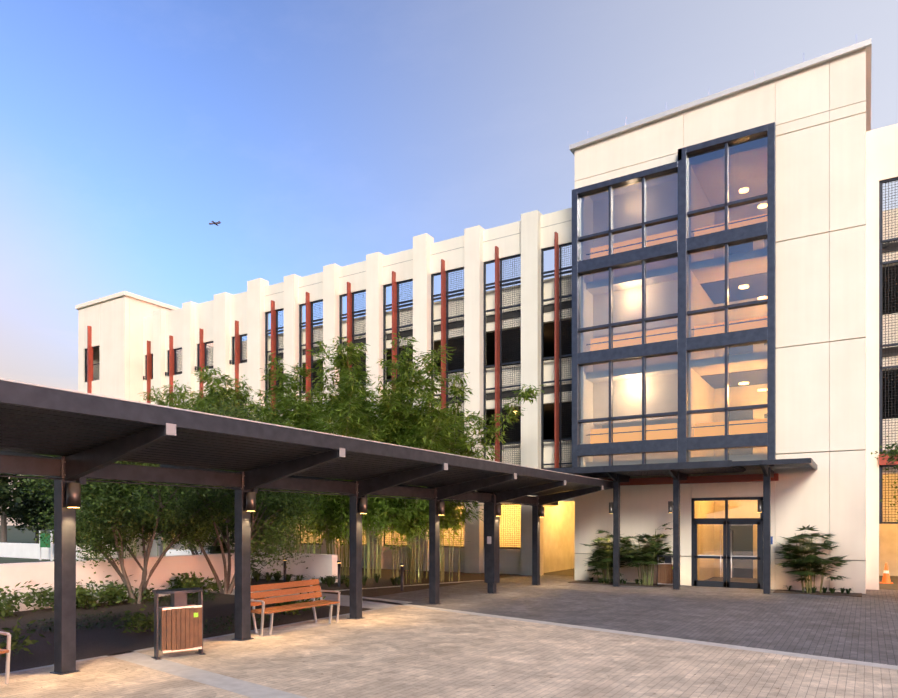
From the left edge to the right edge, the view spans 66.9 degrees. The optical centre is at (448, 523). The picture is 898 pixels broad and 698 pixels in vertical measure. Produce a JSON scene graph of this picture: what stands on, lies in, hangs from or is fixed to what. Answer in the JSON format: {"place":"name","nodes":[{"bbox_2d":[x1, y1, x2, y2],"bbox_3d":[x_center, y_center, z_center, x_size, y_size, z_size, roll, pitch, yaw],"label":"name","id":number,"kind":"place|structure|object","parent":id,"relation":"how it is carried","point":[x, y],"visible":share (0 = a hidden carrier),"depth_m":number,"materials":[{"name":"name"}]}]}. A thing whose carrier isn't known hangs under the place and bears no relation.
{"place":"outdoors","nodes":[
{"label":"outdoors","id":0,"kind":"place"},
{"bbox_2d":[0,525,96,562],"bbox_3d":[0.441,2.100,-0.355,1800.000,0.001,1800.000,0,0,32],"label":"building","id":1,"kind":"structure","parent":0,"point":[14,535],"depth_m":96.81,"materials":[{"name":"paint"}]},
{"bbox_2d":[0,478,53,543],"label":"tree","id":2,"kind":"object","parent":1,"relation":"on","point":[31,506],"depth_m":57.08,"materials":[{"name":"plant"}]},
{"bbox_2d":[0,474,53,542],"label":"tree","id":3,"kind":"object","parent":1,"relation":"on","point":[5,482],"depth_m":53.71,"materials":[{"name":"plant"}]},
{"bbox_2d":[0,496,53,532],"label":"tree","id":4,"kind":"object","parent":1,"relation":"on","point":[24,511],"depth_m":61.26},
{"bbox_2d":[39,531,52,560],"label":"sign posts","id":5,"kind":"object","parent":1,"relation":"on","point":[51,550],"visible":0.79,"depth_m":38.46,"materials":[{"name":"white plastic"}]},
{"bbox_2d":[40,533,49,547],"bbox_3d":[-22.987,0.950,38.752,1.100,0.800,0.050,0,0,32],"label":"sign board","id":6,"kind":"object","parent":5,"relation":"attached to","point":[42,544],"visible":0.64,"depth_m":38.77,"materials":[{"name":"green"}]},
{"bbox_2d":[75,291,211,557],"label":"tower walls","id":7,"kind":"structure","parent":1,"relation":"on","point":[115,321],"depth_m":41.06,"materials":[{"name":"paint"}]},
{"bbox_2d":[87,326,92,393],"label":"facade fin","id":8,"kind":"object","parent":7,"relation":"attached to","point":[89,361],"visible":0.21,"depth_m":41.94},
{"bbox_2d":[85,346,99,531],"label":"end tower window frames","id":9,"kind":"structure","parent":7,"relation":"in","point":[86,365],"depth_m":42.55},
{"bbox_2d":[0,542,337,611],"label":"low garden walls","id":10,"kind":"structure","parent":1,"relation":"on","point":[41,574],"depth_m":19.78,"materials":[{"name":"paint"}]},
{"bbox_2d":[209,221,220,225],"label":"airplane","id":11,"kind":"object","parent":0,"point":[217,223],"visible":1,"depth_m":793.21,"materials":[{"name":"grey"}]},
{"bbox_2d":[0,558,518,673],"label":"garden bed soil","id":12,"kind":"structure","parent":0,"point":[98,642],"depth_m":15.04,"materials":[{"name":"soil"}]},
{"bbox_2d":[79,506,103,559],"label":"bamboo culms","id":13,"kind":"object","parent":12,"relation":"on","point":[98,556],"depth_m":36.94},
{"bbox_2d":[119,491,137,557],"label":"bamboo culms","id":14,"kind":"object","parent":12,"relation":"on","point":[135,549],"depth_m":35.68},
{"bbox_2d":[106,482,154,531],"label":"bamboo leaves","id":15,"kind":"object","parent":14,"relation":"attached to","point":[127,493],"visible":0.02,"depth_m":35.23,"materials":[{"name":"green plant"}]},
{"bbox_2d":[1,397,284,603],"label":"garden tree","id":16,"kind":"object","parent":12,"relation":"on","point":[98,520],"depth_m":17.12,"materials":[{"name":"plant"}]},
{"bbox_2d":[22,593,295,634],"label":"groundcover leaves","id":17,"kind":"object","parent":12,"relation":"on","point":[161,600],"visible":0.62,"depth_m":14.27,"materials":[{"name":"green plant"}]},
{"bbox_2d":[0,571,325,656],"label":"garden shrubs","id":18,"kind":"object","parent":12,"relation":"on","point":[111,594],"visible":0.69,"depth_m":16.28,"materials":[{"name":"green plant"}]},
{"bbox_2d":[148,383,190,555],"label":"bamboo culms","id":19,"kind":"object","parent":12,"relation":"on","point":[148,503],"visible":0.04,"depth_m":34.01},
{"bbox_2d":[133,380,226,506],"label":"bamboo leaves","id":20,"kind":"object","parent":19,"relation":"attached to","point":[172,397],"visible":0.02,"depth_m":32.74,"materials":[{"name":"green plant"}]},
{"bbox_2d":[132,419,273,554],"bbox_3d":[-8.356,-0.741,23.872,5.767,5.716,6.223,0,0,76],"label":"garden tree","id":21,"kind":"object","parent":12,"relation":"on","point":[178,532],"depth_m":23.68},
{"bbox_2d":[178,382,282,542],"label":"bamboo culms","id":22,"kind":"object","parent":12,"relation":"on","point":[186,488],"visible":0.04,"depth_m":31.65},
{"bbox_2d":[169,375,281,492],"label":"bamboo leaves","id":23,"kind":"object","parent":22,"relation":"attached to","point":[244,384],"visible":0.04,"depth_m":31.23,"materials":[{"name":"green plant"}]},
{"bbox_2d":[133,384,339,593],"bbox_3d":[-6.679,-0.712,20.384,6.527,5.667,7.336,0,0,32],"label":"garden tree","id":24,"kind":"object","parent":12,"relation":"on","point":[288,501],"depth_m":20.18,"materials":[{"name":"plant"}]},
{"bbox_2d":[219,518,266,578],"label":"garden palm canes","id":25,"kind":"object","parent":12,"relation":"on","point":[234,540],"visible":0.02,"depth_m":24.23,"materials":[{"name":"green wood"}]},
{"bbox_2d":[199,513,283,571],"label":"garden palm fronds","id":26,"kind":"object","parent":25,"relation":"on","point":[217,550],"visible":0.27,"depth_m":23.93,"materials":[{"name":"green plant"}]},
{"bbox_2d":[203,366,306,542],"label":"bamboo culms","id":27,"kind":"object","parent":12,"relation":"on","point":[263,391],"depth_m":28.42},
{"bbox_2d":[189,363,311,525],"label":"bamboo leaves","id":28,"kind":"object","parent":27,"relation":"attached to","point":[303,371],"visible":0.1,"depth_m":28.27,"materials":[{"name":"green plant"}]},
{"bbox_2d":[194,371,335,552],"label":"bamboo culms","id":29,"kind":"object","parent":12,"relation":"on","point":[274,523],"depth_m":29.49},
{"bbox_2d":[187,368,360,533],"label":"bamboo leaves","id":30,"kind":"object","parent":29,"relation":"attached to","point":[192,395],"visible":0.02,"depth_m":28.97,"materials":[{"name":"green plant"}]},
{"bbox_2d":[283,558,286,581],"bbox_3d":[-5.866,1.670,24.311,0.143,0.860,0.150,0,0,32],"label":"bollard","id":31,"kind":"object","parent":12,"relation":"on","point":[284,571],"visible":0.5,"depth_m":24.27,"materials":[{"name":"grey metal"}]},
{"bbox_2d":[212,343,358,553],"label":"bamboo culms","id":32,"kind":"object","parent":12,"relation":"on","point":[314,540],"visible":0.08,"depth_m":27.81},
{"bbox_2d":[204,336,369,535],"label":"bamboo leaves","id":33,"kind":"object","parent":32,"relation":"attached to","point":[285,378],"visible":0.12,"depth_m":27.14,"materials":[{"name":"green plant"}]},
{"bbox_2d":[285,341,349,576],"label":"bamboo culms","id":34,"kind":"object","parent":12,"relation":"on","point":[348,546],"visible":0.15,"depth_m":27.01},
{"bbox_2d":[274,340,425,545],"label":"bamboo leaves","id":35,"kind":"object","parent":34,"relation":"attached to","point":[292,415],"visible":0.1,"depth_m":25.37,"materials":[{"name":"green plant"}]},
{"bbox_2d":[284,374,377,578],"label":"bamboo culms","id":36,"kind":"object","parent":12,"relation":"on","point":[327,543],"visible":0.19,"depth_m":25.30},
{"bbox_2d":[272,371,390,548],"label":"bamboo leaves","id":37,"kind":"object","parent":36,"relation":"attached to","point":[336,531],"visible":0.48,"depth_m":24.78,"materials":[{"name":"green plant"}]},
{"bbox_2d":[337,561,340,586],"bbox_3d":[-3.671,1.670,22.725,0.143,0.860,0.150,0,0,32],"label":"bollard","id":38,"kind":"object","parent":12,"relation":"on","point":[339,573],"visible":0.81,"depth_m":22.68,"materials":[{"name":"grey metal"}]},
{"bbox_2d":[325,338,434,578],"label":"bamboo culms","id":39,"kind":"object","parent":12,"relation":"on","point":[378,562],"visible":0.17,"depth_m":26.00,"materials":[{"name":"plant"}]},
{"bbox_2d":[311,332,448,533],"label":"bamboo leaves","id":40,"kind":"object","parent":39,"relation":"attached to","point":[349,350],"visible":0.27,"depth_m":25.10,"materials":[{"name":"green plant"}]},
{"bbox_2d":[400,563,403,590],"bbox_3d":[-1.467,1.670,21.251,0.143,0.860,0.150,0,0,32],"label":"bollard","id":41,"kind":"object","parent":12,"relation":"on","point":[402,578],"visible":0.81,"depth_m":21.21,"materials":[{"name":"grey metal"}]},
{"bbox_2d":[356,408,467,583],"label":"bamboo culms","id":42,"kind":"object","parent":12,"relation":"on","point":[397,573],"visible":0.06,"depth_m":23.74,"materials":[{"name":"plant"}]},
{"bbox_2d":[354,401,488,552],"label":"bamboo leaves","id":43,"kind":"object","parent":42,"relation":"attached to","point":[406,518],"visible":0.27,"depth_m":23.59,"materials":[{"name":"green plant"}]},
{"bbox_2d":[355,348,473,579],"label":"bamboo culms","id":44,"kind":"object","parent":12,"relation":"on","point":[409,554],"visible":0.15,"depth_m":25.54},
{"bbox_2d":[336,344,483,541],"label":"bamboo leaves","id":45,"kind":"object","parent":44,"relation":"attached to","point":[406,414],"visible":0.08,"depth_m":24.27,"materials":[{"name":"green plant"}]},
{"bbox_2d":[394,374,531,581],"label":"bamboo stalks","id":46,"kind":"object","parent":12,"relation":"on","point":[441,569],"visible":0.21,"depth_m":24.60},
{"bbox_2d":[379,371,543,541],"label":"bamboo leaves","id":47,"kind":"object","parent":46,"relation":"attached to","point":[448,508],"visible":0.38,"depth_m":24.25,"materials":[{"name":"green plant"}]},
{"bbox_2d":[251,570,851,593],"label":"ground cover plants","id":48,"kind":"object","parent":12,"relation":"on","point":[329,580],"visible":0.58,"depth_m":23.41,"materials":[{"name":"green plant"}]},
{"bbox_2d":[211,580,483,608],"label":"curb","id":49,"kind":"structure","parent":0,"point":[344,600],"depth_m":18.74,"materials":[{"name":"grey concrete"}]},
{"bbox_2d":[143,208,574,574],"bbox_3d":[-6.511,-5.200,34.042,28.100,14.600,0.300,0,0,32],"label":"window glass","id":50,"kind":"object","parent":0,"point":[509,559],"depth_m":31.74,"materials":[{"name":"glass"}]},
{"bbox_2d":[147,232,558,467],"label":"vertical fins","id":51,"kind":"object","parent":50,"relation":"attached to","point":[443,340],"visible":0.31,"depth_m":30.01,"materials":[{"name":"metal"}]},
{"bbox_2d":[143,242,571,548],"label":"window frames","id":52,"kind":"structure","parent":50,"relation":"in","point":[543,300],"depth_m":29.72,"materials":[{"name":"metal"}]},
{"bbox_2d":[176,244,571,547],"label":"garage screens","id":53,"kind":"object","parent":52,"relation":"in","point":[514,453],"visible":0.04,"depth_m":28.58,"materials":[{"name":"metal"}]},
{"bbox_2d":[153,210,606,575],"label":"pilasters","id":54,"kind":"object","parent":50,"relation":"attached to","point":[530,328],"visible":0.4,"depth_m":30.37,"materials":[{"name":"paint"}]},
{"bbox_2d":[266,220,571,295],"bbox_3d":[-2.176,-11.993,31.203,17.740,0.025,0.013,0,0,32],"label":"garage parapet reveal","id":55,"kind":"object","parent":50,"relation":"attached to","point":[432,254],"visible":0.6,"depth_m":30.09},
{"bbox_2d":[177,274,571,467],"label":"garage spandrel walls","id":56,"kind":"structure","parent":0,"point":[548,370],"depth_m":29.06,"materials":[{"name":"paint"}]},
{"bbox_2d":[0,605,897,697],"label":"paved plaza","id":57,"kind":"structure","parent":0,"point":[395,655],"depth_m":9.83,"materials":[{"name":"stone"}]},
{"bbox_2d":[0,631,10,683],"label":"bench frame","id":58,"kind":"object","parent":57,"relation":"on","point":[7,668],"visible":0.85,"depth_m":8.86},
{"bbox_2d":[0,649,8,653],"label":"bench wood slats","id":59,"kind":"object","parent":58,"relation":"on","point":[2,651],"visible":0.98,"depth_m":8.80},
{"bbox_2d":[151,587,204,659],"bbox_3d":[-4.250,1.570,10.734,0.410,1.060,0.770,0,0,52],"label":"trash can frame","id":60,"kind":"object","parent":57,"relation":"on","point":[178,596],"visible":0.77,"depth_m":10.63,"materials":[{"name":"metal"}]},
{"bbox_2d":[159,604,201,652],"bbox_3d":[-4.264,1.640,10.752,0.345,0.695,0.600,0,0,52],"label":"trash can","id":61,"kind":"object","parent":60,"relation":"in","point":[178,607],"visible":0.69,"depth_m":10.60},
{"bbox_2d":[161,607,201,650],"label":"trash bin slats","id":62,"kind":"object","parent":60,"relation":"attached to","point":[181,628],"visible":0.69,"depth_m":10.59,"materials":[{"name":"wood"}]},
{"bbox_2d":[251,579,340,636],"bbox_3d":[-3.139,1.648,13.649,0.655,0.929,2.160,0,0,32],"label":"bench frame","id":63,"kind":"object","parent":57,"relation":"on","point":[272,614],"visible":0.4,"depth_m":13.03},
{"bbox_2d":[251,579,339,613],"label":"bench wood slats","id":64,"kind":"object","parent":63,"relation":"on","point":[273,593],"visible":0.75,"depth_m":13.69,"materials":[{"name":"wood"}]},
{"bbox_2d":[0,380,612,674],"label":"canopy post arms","id":65,"kind":"object","parent":57,"relation":"on","point":[97,462],"visible":0.85,"depth_m":11.49},
{"bbox_2d":[0,475,553,506],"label":"beam","id":66,"kind":"structure","parent":65,"relation":"attached to","point":[82,480],"depth_m":11.51,"materials":[{"name":"grey metal"}]},
{"bbox_2d":[66,482,543,516],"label":"wall lamps","id":67,"kind":"object","parent":65,"relation":"attached to","point":[73,494],"visible":0.88,"depth_m":12.12,"materials":[{"name":"brown metal"}]},
{"bbox_2d":[0,404,612,495],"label":"canopy roof","id":68,"kind":"structure","parent":65,"relation":"on","point":[35,431],"depth_m":10.25,"materials":[{"name":"metal"}]},
{"bbox_2d":[0,378,612,481],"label":"canopy fascia","id":69,"kind":"structure","parent":65,"relation":"on","point":[252,421],"depth_m":9.15,"materials":[{"name":"black metal"}]},
{"bbox_2d":[65,423,603,503],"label":"beam end caps","id":70,"kind":"object","parent":65,"relation":"attached to","point":[170,429],"visible":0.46,"depth_m":11.03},
{"bbox_2d":[487,536,490,543],"bbox_3d":[1.204,0.490,20.343,0.140,0.220,0.006,0,0,32],"label":"sign","id":71,"kind":"object","parent":65,"relation":"attached to","point":[488,539],"visible":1,"depth_m":20.34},
{"bbox_2d":[0,598,897,697],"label":"plaza pavement bands","id":72,"kind":"object","parent":57,"relation":"on","point":[242,687],"visible":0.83,"depth_m":10.23,"materials":[{"name":"concrete"}]},
{"bbox_2d":[0,0,897,524],"label":"sky","id":73,"kind":"structure","parent":0,"point":[317,134],"materials":[{"name":"blue"}]},
{"bbox_2d":[208,474,897,575],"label":"garage ground floor interior walls","id":74,"kind":"structure","parent":0,"point":[559,537],"depth_m":30.10,"materials":[{"name":"paint"}]},
{"bbox_2d":[370,575,897,665],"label":"paved driveway","id":75,"kind":"structure","parent":0,"point":[830,626],"depth_m":16.21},
{"bbox_2d":[41,592,859,690],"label":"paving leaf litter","id":76,"kind":"object","parent":75,"relation":"on","point":[514,627],"visible":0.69,"depth_m":11.47,"materials":[{"name":"brown"}]},
{"bbox_2d":[544,458,816,593],"bbox_3d":[6.029,0.130,22.526,10.730,3.940,2.730,0,0,32],"label":"entrance canopy","id":77,"kind":"object","parent":75,"relation":"on","point":[677,472],"visible":0.73,"depth_m":21.48,"materials":[{"name":"metal"}]},
{"bbox_2d":[609,500,762,512],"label":"wall sconces","id":78,"kind":"object","parent":77,"relation":"attached to","point":[759,506],"visible":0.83,"depth_m":21.73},
{"bbox_2d":[604,473,778,485],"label":"red entry canopy beam","id":79,"kind":"structure","parent":77,"relation":"attached to","point":[706,479],"depth_m":22.45,"materials":[{"name":"metal"}]},
{"bbox_2d":[871,436,897,521],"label":"hanging plant","id":80,"kind":"object","parent":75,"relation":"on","point":[891,454],"depth_m":16.08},
{"bbox_2d":[586,287,766,579],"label":"stair tower interior walls","id":81,"kind":"structure","parent":0,"point":[667,409],"depth_m":24.71,"materials":[{"name":"paint"}]},
{"bbox_2d":[586,318,766,577],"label":"stair tower doors","id":82,"kind":"structure","parent":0,"point":[739,573],"depth_m":26.20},
{"bbox_2d":[590,316,766,443],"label":"railings","id":83,"kind":"object","parent":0,"point":[696,434],"depth_m":23.56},
{"bbox_2d":[568,580,861,596],"bbox_3d":[8.263,2.085,22.179,8.900,0.030,0.980,0,0,32],"label":"planting bed","id":84,"kind":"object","parent":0,"point":[775,591],"depth_m":20.77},
{"bbox_2d":[593,532,621,582],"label":"shrub stems","id":85,"kind":"object","parent":84,"relation":"on","point":[608,572],"visible":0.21,"depth_m":23.59,"materials":[{"name":"green wood"}]},
{"bbox_2d":[581,529,632,576],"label":"entry palm fronds","id":86,"kind":"object","parent":85,"relation":"attached to","point":[600,563],"visible":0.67,"depth_m":23.52,"materials":[{"name":"green plant"}]},
{"bbox_2d":[629,525,662,585],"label":"shrub stems","id":87,"kind":"object","parent":84,"relation":"on","point":[647,575],"visible":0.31,"depth_m":22.87,"materials":[{"name":"green wood"}]},
{"bbox_2d":[620,522,672,571],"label":"entry palm fronds","id":88,"kind":"object","parent":87,"relation":"attached to","point":[634,552],"visible":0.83,"depth_m":22.63,"materials":[{"name":"green plant"}]},
{"bbox_2d":[657,555,680,587],"bbox_3d":[7.209,1.570,22.375,0.770,1.060,0.410,0,0,32],"label":"trash can frame","id":89,"kind":"object","parent":84,"relation":"on","point":[668,558],"visible":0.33,"depth_m":22.35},
{"bbox_2d":[658,564,672,583],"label":"trash bin slats","id":90,"kind":"object","parent":89,"relation":"attached to","point":[665,573],"visible":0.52,"depth_m":22.26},
{"bbox_2d":[787,530,837,592],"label":"shrub stems","id":91,"kind":"object","parent":84,"relation":"on","point":[808,584],"visible":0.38,"depth_m":20.38,"materials":[{"name":"green wood"}]},
{"bbox_2d":[774,525,850,582],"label":"entry palm fronds","id":92,"kind":"object","parent":91,"relation":"attached to","point":[796,564],"visible":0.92,"depth_m":20.25,"materials":[{"name":"green plant"}]},
{"bbox_2d":[575,63,865,591],"bbox_3d":[8.640,-6.020,22.839,9.150,16.240,0.300,0,0,32],"label":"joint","id":93,"kind":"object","parent":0,"point":[829,451],"visible":0.1,"depth_m":20.81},
{"bbox_2d":[544,568,897,589],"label":"garage ground floor","id":94,"kind":"structure","parent":0,"point":[893,579],"depth_m":25.46,"materials":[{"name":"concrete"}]},
{"bbox_2d":[177,241,897,468],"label":"dark openings","id":95,"kind":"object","parent":94,"relation":"on","point":[548,352],"depth_m":31.12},
{"bbox_2d":[866,124,897,589],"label":"facade wall","id":96,"kind":"structure","parent":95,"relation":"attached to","point":[881,153],"depth_m":21.57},
{"bbox_2d":[879,177,897,523],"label":"facade frames","id":97,"kind":"structure","parent":96,"relation":"attached to","point":[881,241],"depth_m":21.52,"materials":[{"name":"grey"}]},
{"bbox_2d":[882,181,897,521],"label":"mesh screen","id":98,"kind":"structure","parent":97,"relation":"attached to","point":[885,412],"depth_m":21.47,"materials":[{"name":"metal"}]},
{"bbox_2d":[879,454,897,464],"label":"planter box","id":99,"kind":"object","parent":96,"relation":"attached to","point":[883,462],"depth_m":21.32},
{"bbox_2d":[883,208,897,473],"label":"facade spandrel walls","id":100,"kind":"structure","parent":95,"relation":"attached to","point":[892,429],"depth_m":21.61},
{"bbox_2d":[575,48,865,593],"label":"stair tower wall panels","id":101,"kind":"object","parent":94,"relation":"on","point":[794,107],"visible":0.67,"depth_m":21.09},
{"bbox_2d":[572,122,775,466],"bbox_3d":[7.434,-7.225,23.217,6.740,10.750,0.320,0,0,32],"label":"window frame","id":102,"kind":"object","parent":101,"relation":"attached to","point":[683,344],"visible":0.83,"depth_m":22.80,"materials":[{"name":"metal"}]},
{"bbox_2d":[579,134,766,466],"bbox_3d":[7.455,-7.225,23.251,6.300,10.750,0.001,0,0,32],"label":"window glass","id":103,"kind":"object","parent":102,"relation":"in","point":[747,172],"visible":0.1,"depth_m":23.10,"materials":[{"name":"glass"}]},
{"bbox_2d":[569,38,871,155],"bbox_3d":[10.605,-14.030,26.033,9.430,0.560,8.280,0,0,32],"label":"roof coping","id":104,"kind":"object","parent":101,"relation":"on","point":[853,48],"visible":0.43,"depth_m":22.15,"materials":[{"name":"metal"}]},
{"bbox_2d":[691,497,762,588],"bbox_3d":[9.115,0.625,22.323,2.200,2.950,0.120,0,0,32],"label":"door frame","id":105,"kind":"object","parent":101,"relation":"in","point":[726,567],"visible":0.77,"depth_m":22.29,"materials":[{"name":"metal"}]},
{"bbox_2d":[694,500,759,586],"bbox_3d":[9.115,0.625,22.323,2.200,2.950,0.001,0,0,32],"label":"door glass","id":106,"kind":"object","parent":105,"relation":"in","point":[716,544],"visible":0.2,"depth_m":22.33,"materials":[{"name":"glass"}]},
{"bbox_2d":[698,555,755,556],"bbox_3d":[9.111,1.070,22.317,1.800,0.060,0.005,0,0,32],"label":"push bar","id":107,"kind":"object","parent":105,"relation":"attached to","point":[726,555],"visible":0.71,"depth_m":22.32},
{"bbox_2d":[739,285,766,391],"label":"ceiling lights","id":108,"kind":"object","parent":101,"relation":"hanging from","point":[741,383],"depth_m":23.56},
{"bbox_2d":[879,563,892,583],"bbox_3d":[15.380,1.740,23.916,0.400,0.720,0.400,0,0,32],"label":"traffic cone","id":109,"kind":"object","parent":94,"relation":"on","point":[886,578],"visible":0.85,"depth_m":23.85,"materials":[{"name":"orange"}]},
{"bbox_2d":[720,530,731,577],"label":"door handles","id":110,"kind":"object","parent":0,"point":[731,553],"visible":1,"depth_m":22.11,"materials":[{"name":"silver metal"}]},
{"bbox_2d":[714,298,766,577],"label":"stair tower lobby walls","id":111,"kind":"structure","parent":0,"point":[752,502],"depth_m":26.34,"materials":[{"name":"paint"}]},
{"bbox_2d":[739,463,810,469],"bbox_3d":[9.760,-1.753,20.318,2.000,0.025,2.580,0,0,32],"label":"entry canopy glass","id":112,"kind":"object","parent":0,"point":[803,465],"visible":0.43,"depth_m":20.67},
{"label":"bamboo stems","id":113,"kind":"object","parent":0,"visible":0},
{"bbox_2d":[139,385,213,412],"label":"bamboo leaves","id":114,"kind":"object","parent":113,"relation":"attached to","point":[155,398],"visible":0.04,"depth_m":31.25,"materials":[{"name":"green plant"}]}
]}

